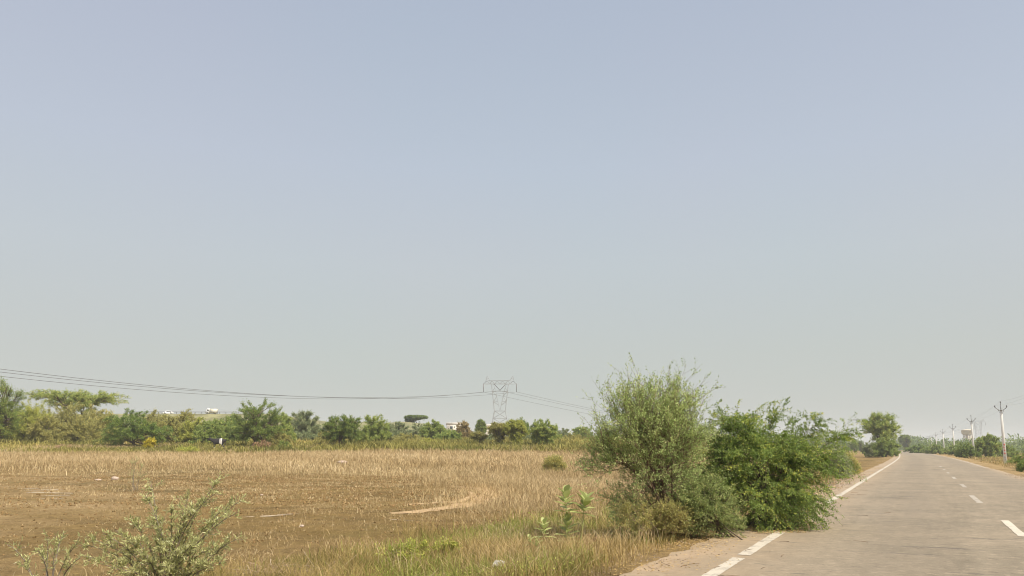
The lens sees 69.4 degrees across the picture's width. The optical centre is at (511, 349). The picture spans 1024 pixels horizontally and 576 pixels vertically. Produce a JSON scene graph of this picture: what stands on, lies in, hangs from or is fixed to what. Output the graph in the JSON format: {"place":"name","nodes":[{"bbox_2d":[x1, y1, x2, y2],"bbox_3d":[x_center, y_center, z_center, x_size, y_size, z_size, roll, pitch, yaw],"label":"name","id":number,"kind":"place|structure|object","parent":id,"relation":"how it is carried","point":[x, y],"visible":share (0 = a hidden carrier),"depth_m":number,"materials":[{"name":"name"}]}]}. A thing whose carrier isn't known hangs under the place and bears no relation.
{"place":"outdoors","nodes":[
{"label":"outdoors","id":0,"kind":"place"},
{"bbox_2d":[17,414,456,435],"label":"embankment","id":1,"kind":"structure","parent":0,"point":[211,417],"depth_m":236.49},
{"bbox_2d":[205,408,217,413],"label":"truck","id":2,"kind":"object","parent":1,"relation":"on","point":[211,411],"visible":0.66,"depth_m":244.69,"materials":[{"name":"white paint"}]},
{"bbox_2d":[404,415,428,422],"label":"grove tree","id":3,"kind":"object","parent":1,"relation":"on","point":[415,418],"visible":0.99,"depth_m":246.59,"materials":[{"name":"green plant"}]},
{"bbox_2d":[408,489,474,504],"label":"dirt track","id":4,"kind":"structure","parent":0,"point":[468,497],"depth_m":25.80,"materials":[{"name":"soil"}]},
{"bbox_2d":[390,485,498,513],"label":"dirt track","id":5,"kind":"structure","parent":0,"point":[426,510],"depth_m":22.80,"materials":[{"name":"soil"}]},
{"bbox_2d":[0,449,1023,575],"bbox_3d":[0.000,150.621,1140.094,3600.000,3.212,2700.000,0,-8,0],"label":"ground","id":6,"kind":"structure","parent":0,"point":[24,518],"depth_m":20.35,"materials":[{"name":"soil"}]},
{"bbox_2d":[0,414,24,439],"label":"thicket","id":7,"kind":"object","parent":6,"relation":"on","point":[3,436],"visible":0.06,"depth_m":110.27,"materials":[{"name":"green plant"}]},
{"bbox_2d":[0,378,30,440],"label":"tall bush","id":8,"kind":"object","parent":6,"relation":"on","point":[9,411],"visible":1,"depth_m":95.84,"materials":[{"name":"green plant"}]},
{"bbox_2d":[1,397,51,441],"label":"pale bush","id":9,"kind":"object","parent":6,"relation":"on","point":[31,418],"visible":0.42,"depth_m":99.81,"materials":[{"name":"green plant"}]},
{"bbox_2d":[5,529,81,575],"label":"spiny shrub","id":10,"kind":"object","parent":6,"relation":"on","point":[41,552],"visible":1,"depth_m":9.11,"materials":[{"name":"green plant"}]},
{"bbox_2d":[22,414,68,441],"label":"thicket","id":11,"kind":"object","parent":6,"relation":"on","point":[36,431],"visible":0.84,"depth_m":97.77,"materials":[{"name":"green plant"}]},
{"bbox_2d":[40,398,95,431],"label":"twiggy bush","id":12,"kind":"object","parent":6,"relation":"on","point":[68,413],"visible":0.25,"depth_m":103.30,"materials":[{"name":"green plant"}]},
{"bbox_2d":[23,388,130,414],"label":"umbrella tree","id":13,"kind":"object","parent":6,"relation":"on","point":[85,398],"visible":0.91,"depth_m":120.02,"materials":[{"name":"green plant"}]},
{"bbox_2d":[55,414,105,442],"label":"thicket","id":14,"kind":"object","parent":6,"relation":"on","point":[79,429],"visible":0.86,"depth_m":99.58,"materials":[{"name":"green plant"}]},
{"bbox_2d":[81,403,119,439],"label":"twiggy bush","id":15,"kind":"object","parent":6,"relation":"on","point":[95,416],"visible":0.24,"depth_m":109.10,"materials":[{"name":"green plant"}]},
{"bbox_2d":[93,408,179,445],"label":"mesquite bush","id":16,"kind":"object","parent":6,"relation":"on","point":[140,430],"visible":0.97,"depth_m":95.77,"materials":[{"name":"green plant"}]},
{"bbox_2d":[127,455,148,490],"bbox_3d":[-17.019,5.584,33.547,1.036,1.672,0.519,1,-8,-9],"label":"spiny shrub","id":17,"kind":"object","parent":6,"relation":"on","point":[133,470],"visible":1,"depth_m":33.55,"materials":[{"name":"brown plant"}]},
{"bbox_2d":[142,436,157,447],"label":"flowering shrub","id":18,"kind":"object","parent":6,"relation":"on","point":[149,442],"visible":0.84,"depth_m":90.01,"materials":[{"name":"yellow plant"}]},
{"bbox_2d":[136,407,170,438],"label":"olive bush","id":19,"kind":"object","parent":6,"relation":"on","point":[152,417],"visible":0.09,"depth_m":116.66,"materials":[{"name":"green plant"}]},
{"bbox_2d":[73,471,250,575],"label":"spiny shrub","id":20,"kind":"object","parent":6,"relation":"on","point":[173,567],"visible":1,"depth_m":8.98,"materials":[{"name":"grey plant"}]},
{"bbox_2d":[139,415,185,442],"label":"thicket","id":21,"kind":"object","parent":6,"relation":"on","point":[172,422],"visible":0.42,"depth_m":103.91,"materials":[{"name":"green plant"}]},
{"bbox_2d":[175,408,196,427],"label":"olive bush","id":22,"kind":"object","parent":6,"relation":"on","point":[183,417],"visible":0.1,"depth_m":111.11,"materials":[{"name":"green plant"}]},
{"bbox_2d":[175,444,200,452],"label":"shrub","id":23,"kind":"object","parent":6,"relation":"on","point":[190,449],"visible":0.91,"depth_m":82.76,"materials":[{"name":"green plant"}]},
{"bbox_2d":[175,416,205,443],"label":"thicket","id":24,"kind":"object","parent":6,"relation":"on","point":[187,433],"visible":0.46,"depth_m":104.33,"materials":[{"name":"green plant"}]},
{"bbox_2d":[188,418,227,444],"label":"thicket","id":25,"kind":"object","parent":6,"relation":"on","point":[211,431],"visible":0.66,"depth_m":98.68,"materials":[{"name":"green plant"}]},
{"bbox_2d":[202,419,228,437],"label":"green bush","id":26,"kind":"object","parent":6,"relation":"on","point":[227,426],"visible":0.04,"depth_m":103.02,"materials":[{"name":"green plant"}]},
{"bbox_2d":[207,437,225,446],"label":"cow","id":27,"kind":"object","parent":6,"relation":"on","point":[221,441],"visible":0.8,"depth_m":90.05},
{"bbox_2d":[216,413,237,426],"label":"green bush","id":28,"kind":"object","parent":6,"relation":"on","point":[229,418],"visible":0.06,"depth_m":117.22,"materials":[{"name":"green plant"}]},
{"bbox_2d":[223,421,251,442],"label":"thicket","id":29,"kind":"object","parent":6,"relation":"on","point":[234,437],"visible":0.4,"depth_m":102.57,"materials":[{"name":"green plant"}]},
{"bbox_2d":[226,397,286,444],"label":"round tree","id":30,"kind":"object","parent":6,"relation":"on","point":[254,427],"visible":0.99,"depth_m":93.93,"materials":[{"name":"green plant"}]},
{"bbox_2d":[252,439,273,447],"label":"dead shrub","id":31,"kind":"object","parent":6,"relation":"on","point":[262,444],"visible":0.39,"depth_m":90.80,"materials":[{"name":"brown plant"}]},
{"bbox_2d":[260,426,293,443],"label":"thicket","id":32,"kind":"object","parent":6,"relation":"on","point":[278,437],"visible":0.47,"depth_m":100.55,"materials":[{"name":"green plant"}]},
{"bbox_2d":[276,440,292,447],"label":"shrub","id":33,"kind":"object","parent":6,"relation":"on","point":[282,442],"visible":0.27,"depth_m":91.05,"materials":[{"name":"green plant"}]},
{"bbox_2d":[198,553,372,575],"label":"grass","id":34,"kind":"structure","parent":6,"relation":"on","point":[281,569],"depth_m":10.81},
{"bbox_2d":[275,411,297,441],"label":"green bush","id":35,"kind":"object","parent":6,"relation":"on","point":[289,428],"visible":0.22,"depth_m":103.06,"materials":[{"name":"green plant"}]},
{"bbox_2d":[286,410,321,434],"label":"grey tree","id":36,"kind":"object","parent":6,"relation":"on","point":[302,422],"visible":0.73,"depth_m":127.02,"materials":[{"name":"green plant"}]},
{"bbox_2d":[295,429,316,440],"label":"thicket","id":37,"kind":"object","parent":6,"relation":"on","point":[307,435],"visible":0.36,"depth_m":110.50,"materials":[{"name":"green plant"}]},
{"bbox_2d":[0,473,636,575],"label":"soil clods","id":38,"kind":"object","parent":6,"relation":"on","point":[255,495],"visible":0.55,"depth_m":28.55,"materials":[{"name":"soil"}]},
{"bbox_2d":[315,431,337,442],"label":"thicket","id":39,"kind":"object","parent":6,"relation":"on","point":[320,437],"visible":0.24,"depth_m":104.55,"materials":[{"name":"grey plant"}]},
{"bbox_2d":[319,414,364,443],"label":"tree","id":40,"kind":"object","parent":6,"relation":"on","point":[342,430],"visible":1,"depth_m":97.72,"materials":[{"name":"green plant"}]},
{"bbox_2d":[0,435,727,456],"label":"undergrowth","id":41,"kind":"object","parent":6,"relation":"on","point":[463,443],"visible":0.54,"depth_m":91.04,"materials":[{"name":"green plant"}]},
{"bbox_2d":[357,414,391,442],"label":"light bush","id":42,"kind":"object","parent":6,"relation":"on","point":[374,430],"visible":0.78,"depth_m":102.77,"materials":[{"name":"green plant"}]},
{"bbox_2d":[0,462,757,575],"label":"stubble","id":43,"kind":"object","parent":6,"relation":"on","point":[245,488],"visible":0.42,"depth_m":31.11,"materials":[{"name":"plant"}]},
{"bbox_2d":[0,441,766,575],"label":"dry grass","id":44,"kind":"structure","parent":6,"relation":"on","point":[383,458],"depth_m":52.75,"materials":[{"name":"plant"}]},
{"bbox_2d":[381,423,403,440],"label":"thicket","id":45,"kind":"object","parent":6,"relation":"on","point":[396,432],"visible":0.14,"depth_m":116.80,"materials":[{"name":"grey plant"}]},
{"bbox_2d":[383,421,409,434],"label":"grey bush","id":46,"kind":"object","parent":6,"relation":"on","point":[398,425],"visible":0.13,"depth_m":148.73,"materials":[{"name":"green plant"}]},
{"bbox_2d":[375,538,428,563],"bbox_3d":[-1.851,3.404,12.262,0.935,0.577,0.563,-3,-8,24],"label":"leafy weed","id":47,"kind":"object","parent":6,"relation":"on","point":[408,545],"visible":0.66,"depth_m":12.22,"materials":[{"name":"green plant"}]},
{"bbox_2d":[391,432,424,440],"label":"thicket","id":48,"kind":"object","parent":6,"relation":"on","point":[406,437],"visible":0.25,"depth_m":110.75,"materials":[{"name":"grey plant"}]},
{"bbox_2d":[406,423,424,436],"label":"grey bush","id":49,"kind":"object","parent":6,"relation":"on","point":[416,430],"visible":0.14,"depth_m":136.81,"materials":[{"name":"green plant"}]},
{"bbox_2d":[403,535,429,554],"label":"leafy weed","id":50,"kind":"object","parent":6,"relation":"on","point":[424,543],"visible":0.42,"depth_m":13.03,"materials":[{"name":"green plant"}]},
{"bbox_2d":[417,419,450,437],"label":"flat tree","id":51,"kind":"object","parent":6,"relation":"on","point":[429,430],"visible":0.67,"depth_m":126.31,"materials":[{"name":"green plant"}]},
{"bbox_2d":[428,535,461,556],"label":"leafy weed","id":52,"kind":"object","parent":6,"relation":"on","point":[435,545],"visible":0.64,"depth_m":12.83,"materials":[{"name":"green plant"}]},
{"bbox_2d":[432,429,461,439],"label":"thicket","id":53,"kind":"object","parent":6,"relation":"on","point":[454,434],"visible":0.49,"depth_m":114.54,"materials":[{"name":"green plant"}]},
{"bbox_2d":[446,423,460,429],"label":"house","id":54,"kind":"structure","parent":6,"relation":"on","point":[450,425],"depth_m":294.92,"materials":[{"name":"concrete"}]},
{"bbox_2d":[455,420,471,437],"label":"brown bush","id":55,"kind":"object","parent":6,"relation":"on","point":[464,430],"visible":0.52,"depth_m":128.88,"materials":[{"name":"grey plant"}]},
{"bbox_2d":[182,494,748,575],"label":"green grass","id":56,"kind":"structure","parent":6,"relation":"on","point":[432,565],"depth_m":12.07,"materials":[{"name":"plant"}]},
{"bbox_2d":[470,431,487,442],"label":"tree","id":57,"kind":"object","parent":6,"relation":"on","point":[480,436],"visible":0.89,"depth_m":104.85,"materials":[{"name":"green plant"}]},
{"bbox_2d":[474,419,487,433],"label":"tree","id":58,"kind":"object","parent":6,"relation":"on","point":[480,425],"visible":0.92,"depth_m":158.78,"materials":[{"name":"green plant"}]},
{"bbox_2d":[201,491,762,574],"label":"dead stems","id":59,"kind":"object","parent":6,"relation":"on","point":[449,527],"visible":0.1,"depth_m":14.39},
{"bbox_2d":[125,421,855,449],"bbox_3d":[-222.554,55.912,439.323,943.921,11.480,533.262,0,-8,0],"label":"woods","id":60,"kind":"object","parent":6,"relation":"on","point":[824,440],"visible":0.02,"depth_m":201.72,"materials":[{"name":"green plant"}]},
{"bbox_2d":[486,421,509,443],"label":"thorn tree","id":61,"kind":"object","parent":6,"relation":"on","point":[495,429],"visible":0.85,"depth_m":103.91,"materials":[{"name":"green plant"}]},
{"bbox_2d":[483,376,516,422],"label":"lattice pylon","id":62,"kind":"object","parent":6,"relation":"on","point":[494,401],"visible":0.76,"depth_m":320.46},
{"bbox_2d":[0,376,478,398],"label":"power line","id":63,"kind":"object","parent":62,"relation":"hanging from","point":[189,393],"visible":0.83,"depth_m":201.03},
{"bbox_2d":[2,372,499,397],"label":"power line","id":64,"kind":"object","parent":62,"relation":"hanging from","point":[237,393],"visible":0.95,"depth_m":211.67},
{"bbox_2d":[2,369,512,398],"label":"power line","id":65,"kind":"object","parent":62,"relation":"hanging from","point":[246,393],"visible":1,"depth_m":204.57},
{"bbox_2d":[485,392,968,442],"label":"power line","id":66,"kind":"object","parent":62,"relation":"hanging from","point":[636,422],"visible":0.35,"depth_m":355.69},
{"bbox_2d":[502,418,529,443],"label":"thorn tree","id":67,"kind":"object","parent":6,"relation":"on","point":[516,429],"visible":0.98,"depth_m":101.88,"materials":[{"name":"green plant"}]},
{"bbox_2d":[519,417,529,431],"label":"green bush","id":68,"kind":"object","parent":6,"relation":"on","point":[527,424],"visible":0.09,"depth_m":141.30,"materials":[{"name":"green plant"}]},
{"bbox_2d":[523,534,544,550],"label":"milkweed plant","id":69,"kind":"object","parent":6,"relation":"on","point":[536,542],"visible":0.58,"depth_m":12.09,"materials":[{"name":"green plant"}]},
{"bbox_2d":[324,501,748,575],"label":"tangled grass","id":70,"kind":"structure","parent":6,"relation":"on","point":[554,527],"depth_m":12.12,"materials":[{"name":"plant"}]},
{"bbox_2d":[526,418,560,444],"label":"bright tree","id":71,"kind":"object","parent":6,"relation":"on","point":[540,431],"visible":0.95,"depth_m":98.72,"materials":[{"name":"green plant"}]},
{"bbox_2d":[535,517,555,544],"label":"milkweed plant","id":72,"kind":"object","parent":6,"relation":"on","point":[544,524],"visible":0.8,"depth_m":12.41,"materials":[{"name":"green plant"}]},
{"bbox_2d":[541,454,568,472],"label":"shrub","id":73,"kind":"object","parent":6,"relation":"on","point":[555,461],"visible":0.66,"depth_m":49.09,"materials":[{"name":"green plant"}]},
{"bbox_2d":[556,428,572,436],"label":"bush","id":74,"kind":"object","parent":6,"relation":"on","point":[564,432],"visible":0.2,"depth_m":158.61,"materials":[{"name":"green plant"}]},
{"bbox_2d":[129,455,1016,575],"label":"verge grass","id":75,"kind":"structure","parent":6,"relation":"on","point":[473,544],"depth_m":11.70,"materials":[{"name":"plant"}]},
{"bbox_2d":[554,484,594,542],"bbox_3d":[1.072,2.909,12.530,0.736,1.256,0.504,0,-8,0],"label":"milkweed plant","id":76,"kind":"object","parent":6,"relation":"on","point":[586,499],"visible":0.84,"depth_m":12.54,"materials":[{"name":"green plant"}]},
{"bbox_2d":[565,433,586,438],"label":"thicket","id":77,"kind":"object","parent":6,"relation":"on","point":[576,436],"visible":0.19,"depth_m":136.67,"materials":[{"name":"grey plant"}]},
{"bbox_2d":[571,426,593,437],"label":"bush","id":78,"kind":"object","parent":6,"relation":"on","point":[577,432],"visible":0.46,"depth_m":170.22,"materials":[{"name":"green plant"}]},
{"bbox_2d":[585,533,607,550],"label":"red weed","id":79,"kind":"object","parent":6,"relation":"on","point":[595,539],"visible":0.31,"depth_m":12.06,"materials":[{"name":"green plant"}]},
{"bbox_2d":[239,456,1018,575],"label":"leafy weeds","id":80,"kind":"object","parent":6,"relation":"on","point":[531,544],"visible":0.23,"depth_m":10.36,"materials":[{"name":"green plant"}]},
{"bbox_2d":[567,352,730,536],"bbox_3d":[2.731,1.964,14.123,3.370,3.860,2.641,0,-8,0],"label":"thorn bush","id":81,"kind":"object","parent":6,"relation":"on","point":[668,426],"visible":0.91,"depth_m":13.91,"materials":[{"name":"green plant"}]},
{"bbox_2d":[610,490,698,539],"bbox_3d":[2.517,3.082,13.345,1.587,1.113,1.321,1,-8,-10],"label":"weedy shrub","id":82,"kind":"object","parent":6,"relation":"on","point":[669,512],"visible":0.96,"depth_m":13.18,"materials":[{"name":"green plant"}]},
{"bbox_2d":[663,466,748,539],"bbox_3d":[3.509,2.889,13.482,1.686,1.582,1.336,0,-8,0],"label":"feathery shrub","id":83,"kind":"object","parent":6,"relation":"on","point":[725,520],"visible":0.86,"depth_m":13.36,"materials":[{"name":"green plant"}]},
{"bbox_2d":[569,467,885,575],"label":"fallen straw","id":84,"kind":"object","parent":6,"relation":"on","point":[712,545],"visible":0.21,"depth_m":12.38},
{"bbox_2d":[598,484,888,575],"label":"fallen twigs","id":85,"kind":"object","parent":6,"relation":"on","point":[757,533],"visible":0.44,"depth_m":12.64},
{"bbox_2d":[667,396,871,533],"bbox_3d":[5.207,2.755,15.370,3.734,3.562,3.732,5,-9,-32],"label":"mesquite bush","id":86,"kind":"object","parent":6,"relation":"on","point":[782,456],"visible":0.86,"depth_m":14.85,"materials":[{"name":"green plant"}]},
{"bbox_2d":[575,474,1023,575],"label":"gravel","id":87,"kind":"structure","parent":6,"relation":"on","point":[846,479],"depth_m":14.67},
{"bbox_2d":[825,446,858,477],"bbox_3d":[17.505,5.987,39.498,1.865,1.926,1.466,-3,-8,21],"label":"dusty shrub","id":88,"kind":"object","parent":6,"relation":"on","point":[843,470],"visible":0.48,"depth_m":39.29,"materials":[{"name":"green plant"}]},
{"bbox_2d":[843,451,862,474],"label":"shrub","id":89,"kind":"object","parent":6,"relation":"on","point":[858,468],"visible":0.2,"depth_m":45.25,"materials":[{"name":"green plant"}]},
{"bbox_2d":[849,440,858,450],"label":"tree","id":90,"kind":"object","parent":6,"relation":"on","point":[854,445],"visible":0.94,"depth_m":257.32,"materials":[{"name":"green plant"}]},
{"bbox_2d":[857,441,863,451],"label":"tree","id":91,"kind":"object","parent":6,"relation":"on","point":[860,443],"visible":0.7,"depth_m":259.39,"materials":[{"name":"green plant"}]},
{"bbox_2d":[861,442,878,456],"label":"roadside bush","id":92,"kind":"object","parent":6,"relation":"on","point":[867,450],"visible":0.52,"depth_m":142.26,"materials":[{"name":"green plant"}]},
{"bbox_2d":[860,411,903,456],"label":"roadside tree","id":93,"kind":"object","parent":6,"relation":"on","point":[877,427],"visible":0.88,"depth_m":136.58,"materials":[{"name":"green plant"}]},
{"bbox_2d":[871,436,902,456],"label":"roadside bush","id":94,"kind":"object","parent":6,"relation":"on","point":[888,448],"visible":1,"depth_m":132.08,"materials":[{"name":"green plant"}]},
{"bbox_2d":[769,433,1023,452],"bbox_3d":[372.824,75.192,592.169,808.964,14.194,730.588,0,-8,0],"label":"roadside woods","id":95,"kind":"object","parent":6,"relation":"on","point":[1018,443],"visible":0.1,"depth_m":421.51,"materials":[{"name":"green plant"}]},
{"bbox_2d":[897,434,911,449],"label":"hazy tree","id":96,"kind":"object","parent":6,"relation":"on","point":[904,440],"visible":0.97,"depth_m":346.43,"materials":[{"name":"green plant"}]},
{"bbox_2d":[903,444,926,452],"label":"hedge bush","id":97,"kind":"object","parent":6,"relation":"on","point":[914,449],"visible":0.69,"depth_m":207.48,"materials":[{"name":"green plant"}]},
{"bbox_2d":[919,444,947,453],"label":"hedge bush","id":98,"kind":"object","parent":6,"relation":"on","point":[934,449],"visible":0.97,"depth_m":187.45,"materials":[{"name":"green plant"}]},
{"bbox_2d":[946,445,959,454],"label":"hedge bush","id":99,"kind":"object","parent":6,"relation":"on","point":[950,451],"visible":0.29,"depth_m":168.72,"materials":[{"name":"green plant"}]},
{"bbox_2d":[961,429,971,441],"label":"water tank","id":100,"kind":"object","parent":6,"relation":"on","point":[966,433],"visible":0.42,"depth_m":713.27,"materials":[{"name":"beige paint"}]},
{"bbox_2d":[954,443,981,457],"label":"verge bush","id":101,"kind":"object","parent":6,"relation":"on","point":[968,450],"visible":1,"depth_m":126.15,"materials":[{"name":"green plant"}]},
{"bbox_2d":[967,418,975,445],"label":"utility pole","id":102,"kind":"object","parent":6,"relation":"on","point":[972,432],"visible":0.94,"depth_m":137.10,"materials":[{"name":"concrete"}]},
{"bbox_2d":[970,419,985,439],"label":"lattice pylon","id":103,"kind":"object","parent":6,"relation":"on","point":[977,428],"visible":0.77,"depth_m":796.34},
{"bbox_2d":[974,434,1001,457],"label":"verge tree","id":104,"kind":"object","parent":6,"relation":"on","point":[988,445],"visible":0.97,"depth_m":137.96,"materials":[{"name":"green plant"}]},
{"bbox_2d":[994,401,1006,462],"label":"utility pole","id":105,"kind":"object","parent":6,"relation":"on","point":[1003,440],"visible":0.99,"depth_m":94.30,"materials":[{"name":"concrete"}]},
{"bbox_2d":[997,445,1019,456],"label":"verge bush","id":106,"kind":"object","parent":6,"relation":"on","point":[1010,450],"visible":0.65,"depth_m":147.76,"materials":[{"name":"green plant"}]},
{"bbox_2d":[1004,451,1023,471],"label":"edge bush","id":107,"kind":"object","parent":6,"relation":"on","point":[1020,464],"visible":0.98,"depth_m":54.69,"materials":[{"name":"green plant"}]},
{"bbox_2d":[0,0,1023,444],"label":"sky","id":108,"kind":"structure","parent":0,"point":[819,204],"materials":[{"name":"blue"}]},
{"bbox_2d":[619,451,1023,575],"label":"road","id":109,"kind":"structure","parent":0,"point":[947,516],"depth_m":13.37,"materials":[{"name":"concrete"}]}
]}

